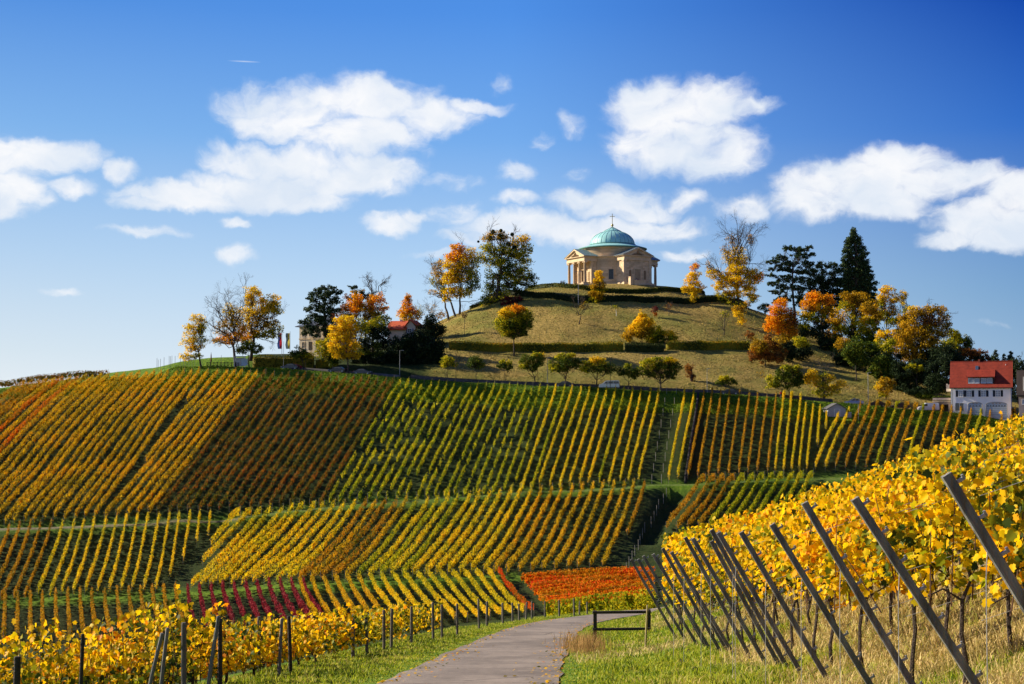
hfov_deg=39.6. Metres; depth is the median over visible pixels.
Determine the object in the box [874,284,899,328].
tree
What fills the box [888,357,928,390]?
bush
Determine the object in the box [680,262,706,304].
tree
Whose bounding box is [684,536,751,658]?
trellis post
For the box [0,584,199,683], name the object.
vine row
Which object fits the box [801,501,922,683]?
trellis post
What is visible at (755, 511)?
vine row
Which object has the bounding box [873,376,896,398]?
tree
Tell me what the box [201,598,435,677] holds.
vine row
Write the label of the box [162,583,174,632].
vine row
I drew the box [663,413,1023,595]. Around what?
vine row
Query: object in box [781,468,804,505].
vine row
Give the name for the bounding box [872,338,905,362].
bush
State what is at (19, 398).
vine row
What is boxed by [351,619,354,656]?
wooden post
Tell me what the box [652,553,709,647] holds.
trellis post
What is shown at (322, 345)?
tree
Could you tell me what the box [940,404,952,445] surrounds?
vine row
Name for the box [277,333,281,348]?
flag
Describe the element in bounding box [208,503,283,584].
vine row
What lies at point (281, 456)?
vine row
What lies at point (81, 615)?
vine row
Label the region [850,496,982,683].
trellis post
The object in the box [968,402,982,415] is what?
garage door
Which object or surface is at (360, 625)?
vine row
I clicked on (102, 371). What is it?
vine row
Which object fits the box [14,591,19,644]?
vine row
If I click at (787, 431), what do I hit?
vine row
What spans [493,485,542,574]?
vine row
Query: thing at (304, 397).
vine row
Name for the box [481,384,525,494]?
vine row
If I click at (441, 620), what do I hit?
wooden post
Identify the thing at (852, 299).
tree
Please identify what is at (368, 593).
vine row
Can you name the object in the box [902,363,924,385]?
bush
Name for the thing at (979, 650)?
dry grass
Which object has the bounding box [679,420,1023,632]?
vine row
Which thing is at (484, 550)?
vine row
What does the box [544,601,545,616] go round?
wooden post
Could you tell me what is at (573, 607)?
wooden post
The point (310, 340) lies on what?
villa
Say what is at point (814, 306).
maple
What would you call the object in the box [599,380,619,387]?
parked van
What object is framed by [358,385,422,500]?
vine row
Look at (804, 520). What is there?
vine row
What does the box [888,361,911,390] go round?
bush
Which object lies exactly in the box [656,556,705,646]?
trellis post
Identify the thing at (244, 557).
vine row
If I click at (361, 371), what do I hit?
parked car
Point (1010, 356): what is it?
conifer
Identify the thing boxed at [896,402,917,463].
vine row
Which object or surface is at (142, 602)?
vine row
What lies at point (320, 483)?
vine row
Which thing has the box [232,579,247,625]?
vine row
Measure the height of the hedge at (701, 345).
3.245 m
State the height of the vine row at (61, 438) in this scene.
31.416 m
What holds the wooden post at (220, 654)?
on the ground at (652, 476)
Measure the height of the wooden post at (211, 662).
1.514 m
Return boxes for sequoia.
[835,227,879,329]
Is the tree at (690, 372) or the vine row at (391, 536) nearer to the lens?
the vine row at (391, 536)
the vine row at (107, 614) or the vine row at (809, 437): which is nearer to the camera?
the vine row at (107, 614)
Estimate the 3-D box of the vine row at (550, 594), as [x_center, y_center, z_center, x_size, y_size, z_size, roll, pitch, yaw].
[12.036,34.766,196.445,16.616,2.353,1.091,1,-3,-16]
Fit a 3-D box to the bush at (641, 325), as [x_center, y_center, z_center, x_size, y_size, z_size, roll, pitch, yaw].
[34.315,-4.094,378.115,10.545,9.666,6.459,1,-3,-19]
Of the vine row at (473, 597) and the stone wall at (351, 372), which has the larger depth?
the stone wall at (351, 372)
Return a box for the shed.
[822,403,846,416]
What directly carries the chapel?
on the ground at (652, 476)
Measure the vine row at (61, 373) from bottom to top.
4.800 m
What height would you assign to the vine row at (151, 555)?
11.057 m
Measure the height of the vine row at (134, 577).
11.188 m
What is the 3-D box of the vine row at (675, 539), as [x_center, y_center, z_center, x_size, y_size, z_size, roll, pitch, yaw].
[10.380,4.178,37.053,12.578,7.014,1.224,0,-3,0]
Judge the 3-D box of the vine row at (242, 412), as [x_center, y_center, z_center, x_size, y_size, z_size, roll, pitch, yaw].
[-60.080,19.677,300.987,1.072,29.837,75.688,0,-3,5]
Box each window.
[608,268,613,279]
[955,403,963,410]
[958,391,962,396]
[967,390,971,396]
[981,390,985,396]
[995,390,1000,396]
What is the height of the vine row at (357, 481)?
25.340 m
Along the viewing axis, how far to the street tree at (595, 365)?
336.21 m
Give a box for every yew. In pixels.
[383,328,447,365]
[415,313,447,341]
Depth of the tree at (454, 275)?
418.96 m
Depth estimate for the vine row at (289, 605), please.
206.27 m
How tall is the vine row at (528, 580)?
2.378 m
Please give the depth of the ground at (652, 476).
283.71 m
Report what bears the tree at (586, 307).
on the ground at (652, 476)
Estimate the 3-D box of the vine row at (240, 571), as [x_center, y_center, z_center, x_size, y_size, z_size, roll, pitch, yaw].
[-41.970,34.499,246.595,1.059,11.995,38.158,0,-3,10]
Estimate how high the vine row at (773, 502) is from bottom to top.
7.682 m
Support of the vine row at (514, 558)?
on the ground at (652, 476)
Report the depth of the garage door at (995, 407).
327.09 m
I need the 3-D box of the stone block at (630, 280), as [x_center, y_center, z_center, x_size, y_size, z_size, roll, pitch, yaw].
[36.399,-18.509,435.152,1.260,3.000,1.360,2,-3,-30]
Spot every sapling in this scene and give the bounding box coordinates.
[414,298,447,319]
[461,302,467,335]
[742,288,759,308]
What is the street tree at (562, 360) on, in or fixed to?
on the ground at (652, 476)
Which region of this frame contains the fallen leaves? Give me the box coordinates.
[377,618,602,683]
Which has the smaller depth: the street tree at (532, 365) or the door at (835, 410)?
the door at (835, 410)
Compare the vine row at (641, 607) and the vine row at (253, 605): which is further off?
the vine row at (253, 605)
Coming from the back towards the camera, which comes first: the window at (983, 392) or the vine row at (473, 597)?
the window at (983, 392)
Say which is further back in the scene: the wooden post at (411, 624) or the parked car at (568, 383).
the parked car at (568, 383)
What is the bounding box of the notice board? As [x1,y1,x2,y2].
[241,358,247,366]
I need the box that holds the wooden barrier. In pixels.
[592,609,650,639]
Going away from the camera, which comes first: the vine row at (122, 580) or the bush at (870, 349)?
the vine row at (122, 580)
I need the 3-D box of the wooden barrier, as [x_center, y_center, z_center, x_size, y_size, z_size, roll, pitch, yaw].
[3.343,8.758,43.314,1.832,1.180,0.178,0,-3,-9]
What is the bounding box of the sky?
[0,0,1023,394]
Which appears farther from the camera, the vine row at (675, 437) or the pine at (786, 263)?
the pine at (786, 263)
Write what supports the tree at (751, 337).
on the ground at (652, 476)
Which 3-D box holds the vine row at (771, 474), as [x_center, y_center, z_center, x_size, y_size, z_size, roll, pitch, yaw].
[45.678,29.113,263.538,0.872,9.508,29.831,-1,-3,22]
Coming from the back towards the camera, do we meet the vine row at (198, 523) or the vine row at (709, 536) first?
the vine row at (198, 523)
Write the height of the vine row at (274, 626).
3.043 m
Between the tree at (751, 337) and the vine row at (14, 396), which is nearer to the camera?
the vine row at (14, 396)
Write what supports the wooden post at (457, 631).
on the ground at (652, 476)
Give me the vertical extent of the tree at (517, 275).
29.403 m
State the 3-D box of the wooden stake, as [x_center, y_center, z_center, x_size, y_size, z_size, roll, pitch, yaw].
[3.349,7.166,35.470,0.112,1.203,0.057,0,-3,0]
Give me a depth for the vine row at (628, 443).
298.59 m
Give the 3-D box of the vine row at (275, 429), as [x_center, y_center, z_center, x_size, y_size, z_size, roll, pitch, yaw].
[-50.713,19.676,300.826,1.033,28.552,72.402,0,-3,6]
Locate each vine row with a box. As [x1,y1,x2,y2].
[0,370,105,386]
[0,371,103,386]
[0,371,109,492]
[0,371,125,513]
[0,372,118,502]
[0,373,102,480]
[0,374,87,460]
[0,375,71,441]
[0,375,78,452]
[0,375,93,473]
[0,376,63,431]
[0,377,55,424]
[0,378,47,417]
[0,379,40,412]
[0,380,25,399]
[0,380,32,405]
[0,518,31,603]
[0,519,20,578]
[0,522,10,556]
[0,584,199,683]
[0,590,231,683]
[0,591,7,638]
[0,613,259,683]
[1,369,108,386]
[4,371,132,522]
[5,615,284,683]
[9,609,341,677]
[12,519,41,597]
[13,369,140,522]
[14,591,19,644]
[23,519,53,596]
[24,371,148,519]
[27,589,32,638]
[31,608,325,681]
[32,370,155,525]
[36,519,63,598]
[40,589,44,639]
[41,369,162,519]
[44,612,306,683]
[49,519,75,595]
[53,369,168,522]
[53,587,59,639]
[60,517,85,593]
[63,370,178,520]
[66,586,72,642]
[72,516,95,592]
[74,369,184,521]
[78,587,84,632]
[84,368,191,516]
[84,516,107,591]
[90,587,97,635]
[93,366,199,516]
[96,515,117,595]
[103,587,111,633]
[104,370,228,517]
[108,512,127,591]
[115,368,235,514]
[115,585,124,636]
[119,511,139,589]
[127,367,243,514]
[127,583,137,634]
[131,512,149,588]
[136,369,250,511]
[139,584,147,629]
[143,512,160,589]
[144,370,219,461]
[147,369,257,512]
[150,583,162,632]
[154,512,170,587]
[157,370,265,513]
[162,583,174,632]
[168,371,274,512]
[168,510,180,576]
[172,608,371,683]
[174,582,183,617]
[176,605,406,681]
[177,372,282,513]
[182,509,191,560]
[186,368,208,404]
[186,582,195,622]
[187,372,289,514]
[190,506,261,590]
[195,508,201,546]
[197,582,208,626]
[197,602,416,678]
[198,371,298,513]
[199,503,272,584]
[201,507,251,565]
[201,597,395,677]
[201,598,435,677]
[201,602,356,671]
[207,372,305,508]
[207,508,211,534]
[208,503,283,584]
[209,507,240,545]
[209,581,219,616]
[218,373,314,513]
[219,502,293,582]
[220,580,234,624]
[229,372,321,508]
[229,500,304,583]
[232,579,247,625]
[235,606,382,664]
[239,374,330,508]
[241,500,316,587]
[243,579,259,617]
[249,374,338,510]
[251,500,324,585]
[255,578,274,621]
[258,374,347,507]
[263,601,426,659]
[264,497,335,585]
[266,577,286,618]
[269,376,354,504]
[275,499,344,582]
[277,598,443,659]
[278,375,362,508]
[279,576,297,617]
[286,499,355,584]
[289,377,370,507]
[290,575,313,619]
[298,496,367,583]
[298,575,321,617]
[299,378,377,506]
[302,575,323,615]
[309,378,387,502]
[310,499,376,577]
[310,575,330,612]
[319,378,393,503]
[319,495,386,577]
[322,574,345,613]
[328,379,400,502]
[332,497,397,582]
[334,573,358,616]
[338,376,409,505]
[345,493,407,578]
[346,573,373,614]
[348,379,416,498]
[356,494,418,576]
[357,573,388,623]
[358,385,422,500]
[367,378,432,499]
[367,496,428,581]
[369,573,395,611]
[377,379,439,498]
[378,495,439,580]
[380,571,407,608]
[386,379,447,498]
[390,490,449,576]
[392,571,428,619]
[395,380,455,497]
[401,492,458,575]
[403,570,440,618]
[405,386,461,493]
[411,491,470,574]
[416,382,472,498]
[416,570,455,617]
[424,489,481,573]
[425,383,478,495]
[427,570,468,619]
[434,382,486,495]
[435,489,491,573]
[439,569,477,616]
[443,381,494,495]
[447,487,501,572]
[451,569,490,615]
[453,386,502,494]
[458,485,513,573]
[463,387,509,493]
[463,568,501,619]
[470,483,521,571]
[472,384,517,493]
[475,567,514,612]
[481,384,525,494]
[482,486,532,569]
[487,567,525,612]
[491,388,532,492]
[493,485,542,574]
[497,566,534,609]
[503,384,540,489]
[505,482,552,572]
[510,384,548,491]
[518,485,563,570]
[519,383,556,492]
[520,565,654,580]
[524,566,653,583]
[525,569,654,586]
[529,384,564,488]
[529,572,653,588]
[530,483,574,570]
[532,574,654,591]
[534,577,654,594]
[536,579,652,596]
[538,382,572,486]
[538,581,654,600]
[540,482,584,568]
[542,584,652,603]
[543,588,655,615]
[545,585,653,601]
[549,383,581,489]
[549,589,654,606]
[551,592,654,609]
[552,480,594,569]
[554,595,657,614]
[558,385,590,487]
[566,479,604,566]
[568,387,598,489]
[577,479,615,570]
[578,384,607,488]
[587,385,615,482]
[589,478,626,565]
[598,384,624,482]
[601,477,635,564]
[608,387,633,482]
[619,386,641,480]
[626,481,645,534]
[627,388,651,481]
[637,386,659,479]
[660,420,1020,630]
[660,430,1011,612]
[661,414,1023,626]
[662,413,1021,589]
[662,420,1018,619]
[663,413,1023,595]
[663,416,1020,597]
[663,420,1004,599]
[663,421,1021,610]
[666,473,705,529]
[667,388,684,483]
[669,417,1017,607]
[669,420,1022,630]
[676,386,694,478]
[676,473,715,527]
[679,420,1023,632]
[685,423,1019,634]
[686,473,724,526]
[687,387,704,476]
[697,386,712,474]
[697,473,735,525]
[702,416,1023,640]
[707,389,721,479]
[708,472,744,525]
[712,411,1021,639]
[717,388,730,472]
[718,472,754,522]
[724,421,1023,640]
[727,389,740,475]
[731,471,764,519]
[738,389,750,471]
[738,430,1023,640]
[747,391,758,471]
[747,471,774,516]
[755,427,1023,654]
[756,395,767,471]
[758,471,783,510]
[766,392,776,474]
[771,472,793,503]
[774,390,785,470]
[775,434,1023,654]
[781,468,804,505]
[782,391,793,471]
[787,442,1023,665]
[790,393,801,471]
[795,468,814,501]
[798,402,806,469]
[805,403,813,467]
[815,411,838,467]
[815,430,1023,668]
[816,404,820,447]
[824,405,849,467]
[824,409,827,428]
[835,399,861,471]
[835,432,1023,678]
[844,400,870,468]
[855,399,880,465]
[865,397,890,465]
[875,400,899,462]
[886,398,908,462]
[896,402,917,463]
[902,437,1023,683]
[908,402,926,451]
[918,404,935,452]
[930,404,944,449]
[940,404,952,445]
[951,406,961,440]
[961,408,971,438]
[972,476,1023,620]
[975,408,981,436]
[983,409,990,434]
[1007,406,1016,423]
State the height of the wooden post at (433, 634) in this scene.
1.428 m
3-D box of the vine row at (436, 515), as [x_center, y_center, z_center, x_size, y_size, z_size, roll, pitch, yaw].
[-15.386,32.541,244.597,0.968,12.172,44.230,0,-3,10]
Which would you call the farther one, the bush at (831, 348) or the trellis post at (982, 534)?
the bush at (831, 348)
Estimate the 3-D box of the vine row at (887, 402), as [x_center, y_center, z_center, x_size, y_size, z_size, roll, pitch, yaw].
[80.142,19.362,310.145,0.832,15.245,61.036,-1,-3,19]
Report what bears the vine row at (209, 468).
on the ground at (652, 476)
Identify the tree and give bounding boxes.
[178,313,208,365]
[200,277,257,366]
[232,272,289,360]
[235,339,264,366]
[288,345,314,369]
[312,337,341,367]
[326,315,371,372]
[349,334,389,364]
[359,315,391,351]
[361,270,391,350]
[420,254,456,319]
[439,355,458,377]
[440,230,483,314]
[465,355,484,374]
[477,218,539,306]
[492,303,535,355]
[496,358,512,380]
[517,351,545,381]
[546,352,581,386]
[568,296,591,323]
[576,355,618,386]
[585,270,608,302]
[616,363,639,389]
[635,356,683,391]
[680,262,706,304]
[684,361,696,381]
[694,210,777,306]
[715,375,737,389]
[717,310,733,334]
[731,304,746,325]
[742,330,756,341]
[765,364,806,397]
[803,356,848,397]
[822,306,845,341]
[834,291,881,338]
[853,315,883,342]
[858,300,884,341]
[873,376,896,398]
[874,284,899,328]
[874,329,895,352]
[890,299,956,379]
[893,312,914,341]
[896,289,909,313]
[942,328,974,357]
[958,347,991,360]
[1009,351,1023,403]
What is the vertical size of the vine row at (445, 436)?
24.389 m
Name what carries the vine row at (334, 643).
on the ground at (652, 476)
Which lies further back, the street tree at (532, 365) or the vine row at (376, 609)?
the street tree at (532, 365)
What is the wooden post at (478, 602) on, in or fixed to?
on the ground at (652, 476)
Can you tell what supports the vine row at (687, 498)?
on the ground at (652, 476)
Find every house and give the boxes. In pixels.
[387,319,421,343]
[946,359,1013,420]
[1016,370,1023,415]
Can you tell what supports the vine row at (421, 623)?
on the ground at (652, 476)
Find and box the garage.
[932,396,950,411]
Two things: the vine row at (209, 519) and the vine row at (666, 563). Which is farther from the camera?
the vine row at (209, 519)
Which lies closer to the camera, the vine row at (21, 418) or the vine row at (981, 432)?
the vine row at (981, 432)
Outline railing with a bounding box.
[206,362,238,366]
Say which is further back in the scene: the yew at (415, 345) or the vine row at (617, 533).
the yew at (415, 345)
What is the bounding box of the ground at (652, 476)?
[0,284,1023,683]
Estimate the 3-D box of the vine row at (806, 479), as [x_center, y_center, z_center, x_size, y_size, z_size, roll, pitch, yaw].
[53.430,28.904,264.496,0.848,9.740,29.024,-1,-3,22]
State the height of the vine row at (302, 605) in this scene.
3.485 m
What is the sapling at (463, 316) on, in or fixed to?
on the ground at (652, 476)
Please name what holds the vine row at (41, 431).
on the ground at (652, 476)
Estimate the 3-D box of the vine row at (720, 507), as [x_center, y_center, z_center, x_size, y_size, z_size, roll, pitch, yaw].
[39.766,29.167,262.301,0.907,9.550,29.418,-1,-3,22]
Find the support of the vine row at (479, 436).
on the ground at (652, 476)
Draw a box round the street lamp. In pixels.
[575,271,581,304]
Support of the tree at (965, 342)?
on the ground at (652, 476)
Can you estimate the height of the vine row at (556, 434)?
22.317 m
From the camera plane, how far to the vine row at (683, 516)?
260.00 m
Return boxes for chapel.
[564,214,659,285]
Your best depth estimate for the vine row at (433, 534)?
241.89 m
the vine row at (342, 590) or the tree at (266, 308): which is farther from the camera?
the tree at (266, 308)
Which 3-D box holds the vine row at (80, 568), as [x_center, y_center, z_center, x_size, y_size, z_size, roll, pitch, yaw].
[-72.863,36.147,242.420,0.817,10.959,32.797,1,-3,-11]
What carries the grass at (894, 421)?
on the ground at (652, 476)
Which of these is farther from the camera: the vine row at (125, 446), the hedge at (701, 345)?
the hedge at (701, 345)
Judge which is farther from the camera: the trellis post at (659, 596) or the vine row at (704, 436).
the vine row at (704, 436)
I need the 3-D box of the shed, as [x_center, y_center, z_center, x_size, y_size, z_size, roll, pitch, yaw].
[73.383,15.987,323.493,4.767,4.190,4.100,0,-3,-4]
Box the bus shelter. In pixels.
[234,356,245,366]
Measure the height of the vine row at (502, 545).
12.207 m
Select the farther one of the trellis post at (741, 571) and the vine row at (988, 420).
the vine row at (988, 420)
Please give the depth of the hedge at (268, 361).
352.51 m
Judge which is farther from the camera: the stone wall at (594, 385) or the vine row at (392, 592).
the stone wall at (594, 385)
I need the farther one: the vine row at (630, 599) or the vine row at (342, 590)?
the vine row at (342, 590)
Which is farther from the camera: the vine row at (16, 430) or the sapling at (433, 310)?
the sapling at (433, 310)
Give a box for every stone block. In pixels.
[628,276,633,284]
[634,280,645,284]
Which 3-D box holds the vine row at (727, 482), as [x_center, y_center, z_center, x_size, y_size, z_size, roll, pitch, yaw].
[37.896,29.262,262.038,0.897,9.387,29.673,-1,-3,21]
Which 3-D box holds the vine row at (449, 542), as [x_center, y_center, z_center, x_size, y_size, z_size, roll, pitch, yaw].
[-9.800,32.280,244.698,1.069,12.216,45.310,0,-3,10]
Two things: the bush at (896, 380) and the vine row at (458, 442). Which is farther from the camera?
the bush at (896, 380)
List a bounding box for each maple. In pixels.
[335,291,391,337]
[396,292,422,321]
[762,297,799,340]
[796,290,837,350]
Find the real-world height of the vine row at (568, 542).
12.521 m
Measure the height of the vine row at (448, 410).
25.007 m
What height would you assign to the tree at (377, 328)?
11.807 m
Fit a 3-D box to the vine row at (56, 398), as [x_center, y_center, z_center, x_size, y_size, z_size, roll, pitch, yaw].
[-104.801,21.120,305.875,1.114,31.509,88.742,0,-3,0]
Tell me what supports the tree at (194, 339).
on the ground at (652, 476)
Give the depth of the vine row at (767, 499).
265.96 m
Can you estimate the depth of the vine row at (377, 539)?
242.84 m
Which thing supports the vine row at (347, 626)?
on the ground at (652, 476)
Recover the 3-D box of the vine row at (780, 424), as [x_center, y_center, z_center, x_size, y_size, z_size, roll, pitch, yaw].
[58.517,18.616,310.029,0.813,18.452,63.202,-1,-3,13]
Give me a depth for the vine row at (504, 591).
202.10 m
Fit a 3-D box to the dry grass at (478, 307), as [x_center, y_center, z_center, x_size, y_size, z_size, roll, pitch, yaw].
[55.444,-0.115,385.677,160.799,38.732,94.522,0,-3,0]
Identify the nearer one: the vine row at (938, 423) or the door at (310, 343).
the vine row at (938, 423)
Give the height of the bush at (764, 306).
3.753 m
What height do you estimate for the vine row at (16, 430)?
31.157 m
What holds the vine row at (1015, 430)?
on the ground at (652, 476)
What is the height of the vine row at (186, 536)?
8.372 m
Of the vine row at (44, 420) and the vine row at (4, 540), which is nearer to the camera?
the vine row at (4, 540)
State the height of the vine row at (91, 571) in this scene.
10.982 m
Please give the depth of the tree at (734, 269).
418.76 m
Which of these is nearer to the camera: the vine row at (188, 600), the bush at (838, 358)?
the vine row at (188, 600)
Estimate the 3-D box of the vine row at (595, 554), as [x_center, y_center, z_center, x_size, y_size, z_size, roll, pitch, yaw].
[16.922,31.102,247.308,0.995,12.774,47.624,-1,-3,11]
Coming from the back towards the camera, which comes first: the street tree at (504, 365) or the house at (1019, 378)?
the street tree at (504, 365)
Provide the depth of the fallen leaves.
33.24 m
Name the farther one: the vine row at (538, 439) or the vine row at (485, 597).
the vine row at (538, 439)
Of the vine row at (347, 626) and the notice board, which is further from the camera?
the notice board
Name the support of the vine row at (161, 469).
on the ground at (652, 476)
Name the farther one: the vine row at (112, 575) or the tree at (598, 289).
the tree at (598, 289)
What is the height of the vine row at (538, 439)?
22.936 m
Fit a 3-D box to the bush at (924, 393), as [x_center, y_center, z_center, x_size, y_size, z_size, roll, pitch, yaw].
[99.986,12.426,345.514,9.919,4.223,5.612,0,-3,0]
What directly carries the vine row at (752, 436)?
on the ground at (652, 476)
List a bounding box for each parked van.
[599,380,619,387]
[916,403,939,410]
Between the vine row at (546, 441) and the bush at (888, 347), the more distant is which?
the bush at (888, 347)
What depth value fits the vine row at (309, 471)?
295.39 m
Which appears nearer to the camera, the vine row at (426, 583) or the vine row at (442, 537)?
the vine row at (426, 583)
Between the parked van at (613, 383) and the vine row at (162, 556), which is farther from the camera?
the parked van at (613, 383)
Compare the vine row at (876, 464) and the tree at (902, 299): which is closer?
the vine row at (876, 464)
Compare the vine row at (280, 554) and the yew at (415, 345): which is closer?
the vine row at (280, 554)
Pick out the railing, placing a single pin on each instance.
(231, 363)
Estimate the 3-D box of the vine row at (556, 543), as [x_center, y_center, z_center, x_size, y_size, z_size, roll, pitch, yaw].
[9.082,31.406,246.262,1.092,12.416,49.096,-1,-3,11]
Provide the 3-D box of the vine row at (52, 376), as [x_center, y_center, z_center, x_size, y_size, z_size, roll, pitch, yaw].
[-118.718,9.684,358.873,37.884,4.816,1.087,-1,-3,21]
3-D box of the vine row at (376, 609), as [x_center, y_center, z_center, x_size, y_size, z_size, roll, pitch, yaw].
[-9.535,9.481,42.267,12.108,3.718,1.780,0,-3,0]
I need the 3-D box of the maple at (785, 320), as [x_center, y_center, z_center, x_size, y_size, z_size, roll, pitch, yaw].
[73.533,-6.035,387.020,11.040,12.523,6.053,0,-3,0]
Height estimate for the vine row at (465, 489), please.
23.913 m
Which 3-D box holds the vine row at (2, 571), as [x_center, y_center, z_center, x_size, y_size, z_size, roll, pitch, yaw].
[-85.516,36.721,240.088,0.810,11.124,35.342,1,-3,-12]
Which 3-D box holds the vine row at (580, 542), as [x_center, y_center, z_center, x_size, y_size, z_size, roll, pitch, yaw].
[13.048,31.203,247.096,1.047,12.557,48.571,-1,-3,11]
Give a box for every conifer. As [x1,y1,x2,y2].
[991,350,1000,360]
[1006,351,1018,366]
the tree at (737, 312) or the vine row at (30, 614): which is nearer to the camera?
the vine row at (30, 614)
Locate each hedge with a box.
[252,354,313,367]
[316,358,337,367]
[449,340,622,351]
[469,297,498,308]
[486,289,747,307]
[525,283,704,293]
[625,342,664,352]
[666,340,749,350]
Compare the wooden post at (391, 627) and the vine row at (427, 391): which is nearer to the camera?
the wooden post at (391, 627)
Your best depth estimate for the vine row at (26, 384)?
336.92 m
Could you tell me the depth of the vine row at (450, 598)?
203.53 m
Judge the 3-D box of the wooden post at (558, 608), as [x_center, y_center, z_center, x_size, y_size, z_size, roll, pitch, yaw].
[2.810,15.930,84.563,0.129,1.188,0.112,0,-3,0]
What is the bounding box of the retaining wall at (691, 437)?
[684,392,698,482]
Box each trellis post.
[630,559,676,637]
[637,559,687,640]
[642,555,697,644]
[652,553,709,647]
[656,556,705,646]
[661,548,720,657]
[670,551,733,654]
[675,562,727,650]
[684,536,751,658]
[691,537,767,675]
[709,529,788,666]
[710,540,779,665]
[716,531,803,682]
[739,531,829,683]
[769,523,874,683]
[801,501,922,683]
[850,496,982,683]
[941,472,1023,683]
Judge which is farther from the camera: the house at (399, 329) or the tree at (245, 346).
the house at (399, 329)
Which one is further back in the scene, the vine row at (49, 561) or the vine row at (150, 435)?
the vine row at (150, 435)
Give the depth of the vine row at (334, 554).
242.51 m
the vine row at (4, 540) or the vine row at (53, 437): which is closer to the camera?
the vine row at (4, 540)
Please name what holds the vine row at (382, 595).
on the ground at (652, 476)
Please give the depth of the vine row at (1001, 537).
12.28 m
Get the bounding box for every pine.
[297,285,343,357]
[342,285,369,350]
[764,244,815,318]
[803,260,842,330]
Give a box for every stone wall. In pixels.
[288,368,399,376]
[411,375,832,401]
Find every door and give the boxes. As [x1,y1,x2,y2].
[308,341,311,349]
[834,409,839,416]
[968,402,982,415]
[985,402,1007,418]
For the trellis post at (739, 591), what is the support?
on the ground at (652, 476)
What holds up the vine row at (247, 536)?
on the ground at (652, 476)
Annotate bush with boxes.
[500,295,523,304]
[620,309,659,342]
[651,306,658,316]
[652,325,679,343]
[747,334,788,366]
[757,303,771,313]
[773,335,798,361]
[792,335,814,360]
[828,335,838,351]
[829,336,855,365]
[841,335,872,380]
[852,340,878,371]
[866,354,895,380]
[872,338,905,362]
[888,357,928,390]
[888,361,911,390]
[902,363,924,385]
[903,386,943,398]
[920,352,953,395]
[924,339,958,366]
[925,342,966,364]
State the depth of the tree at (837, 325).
388.02 m
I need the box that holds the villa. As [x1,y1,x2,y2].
[295,314,354,355]
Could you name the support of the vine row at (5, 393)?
on the ground at (652, 476)
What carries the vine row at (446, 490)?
on the ground at (652, 476)
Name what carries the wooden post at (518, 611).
on the ground at (652, 476)
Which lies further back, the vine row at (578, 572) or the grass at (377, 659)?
the vine row at (578, 572)
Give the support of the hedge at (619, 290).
on the ground at (652, 476)
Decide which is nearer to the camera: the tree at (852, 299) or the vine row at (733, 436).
the vine row at (733, 436)
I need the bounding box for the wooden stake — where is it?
[644,605,647,647]
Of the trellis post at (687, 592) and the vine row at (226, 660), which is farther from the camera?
the trellis post at (687, 592)
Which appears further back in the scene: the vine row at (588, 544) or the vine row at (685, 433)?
the vine row at (685, 433)
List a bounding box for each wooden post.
[13,656,20,683]
[79,634,84,683]
[148,633,163,683]
[159,628,168,683]
[181,622,186,683]
[207,616,219,683]
[218,618,221,683]
[257,616,260,673]
[277,618,282,675]
[287,616,291,672]
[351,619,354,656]
[365,615,368,652]
[382,610,385,649]
[390,608,392,649]
[410,606,412,642]
[432,602,434,638]
[441,605,442,636]
[456,604,458,634]
[477,599,479,628]
[486,601,487,625]
[501,603,503,622]
[511,603,513,620]
[518,604,519,619]
[525,602,527,619]
[531,601,532,618]
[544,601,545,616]
[558,600,559,616]
[573,598,574,615]
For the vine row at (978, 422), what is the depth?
318.13 m
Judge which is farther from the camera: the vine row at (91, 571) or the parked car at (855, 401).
the parked car at (855, 401)
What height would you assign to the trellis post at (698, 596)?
2.218 m
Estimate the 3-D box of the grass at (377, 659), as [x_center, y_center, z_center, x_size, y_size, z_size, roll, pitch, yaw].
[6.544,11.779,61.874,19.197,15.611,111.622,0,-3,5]
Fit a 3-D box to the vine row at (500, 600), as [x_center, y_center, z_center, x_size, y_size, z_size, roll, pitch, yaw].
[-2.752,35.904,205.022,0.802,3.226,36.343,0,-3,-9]
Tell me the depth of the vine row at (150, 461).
293.20 m
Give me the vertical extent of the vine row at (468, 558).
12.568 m
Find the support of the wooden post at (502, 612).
on the ground at (652, 476)
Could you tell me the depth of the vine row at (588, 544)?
244.38 m
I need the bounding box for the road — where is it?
[377,607,663,683]
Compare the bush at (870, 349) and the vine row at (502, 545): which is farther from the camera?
the bush at (870, 349)
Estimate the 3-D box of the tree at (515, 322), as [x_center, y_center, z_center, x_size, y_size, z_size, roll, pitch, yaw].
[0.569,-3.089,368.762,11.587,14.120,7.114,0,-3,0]
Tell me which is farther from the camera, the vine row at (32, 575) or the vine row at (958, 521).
the vine row at (32, 575)
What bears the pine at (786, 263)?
on the ground at (652, 476)
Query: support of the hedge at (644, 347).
on the ground at (652, 476)
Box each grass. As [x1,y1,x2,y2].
[0,365,1015,428]
[194,549,1023,683]
[430,287,949,404]
[552,628,616,660]
[568,529,1023,683]
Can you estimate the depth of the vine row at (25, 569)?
239.77 m
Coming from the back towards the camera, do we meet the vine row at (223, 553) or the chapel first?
the chapel
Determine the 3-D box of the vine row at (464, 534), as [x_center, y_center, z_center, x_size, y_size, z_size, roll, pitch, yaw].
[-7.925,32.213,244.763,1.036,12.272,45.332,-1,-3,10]
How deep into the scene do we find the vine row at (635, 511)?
256.90 m
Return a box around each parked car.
[281,364,299,369]
[328,367,346,372]
[353,369,371,374]
[556,381,573,386]
[721,389,738,394]
[845,398,863,403]
[866,401,885,406]
[889,403,909,408]
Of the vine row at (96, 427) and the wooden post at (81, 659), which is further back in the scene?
the vine row at (96, 427)
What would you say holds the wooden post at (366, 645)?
on the ground at (652, 476)
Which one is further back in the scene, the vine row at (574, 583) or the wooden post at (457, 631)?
the vine row at (574, 583)

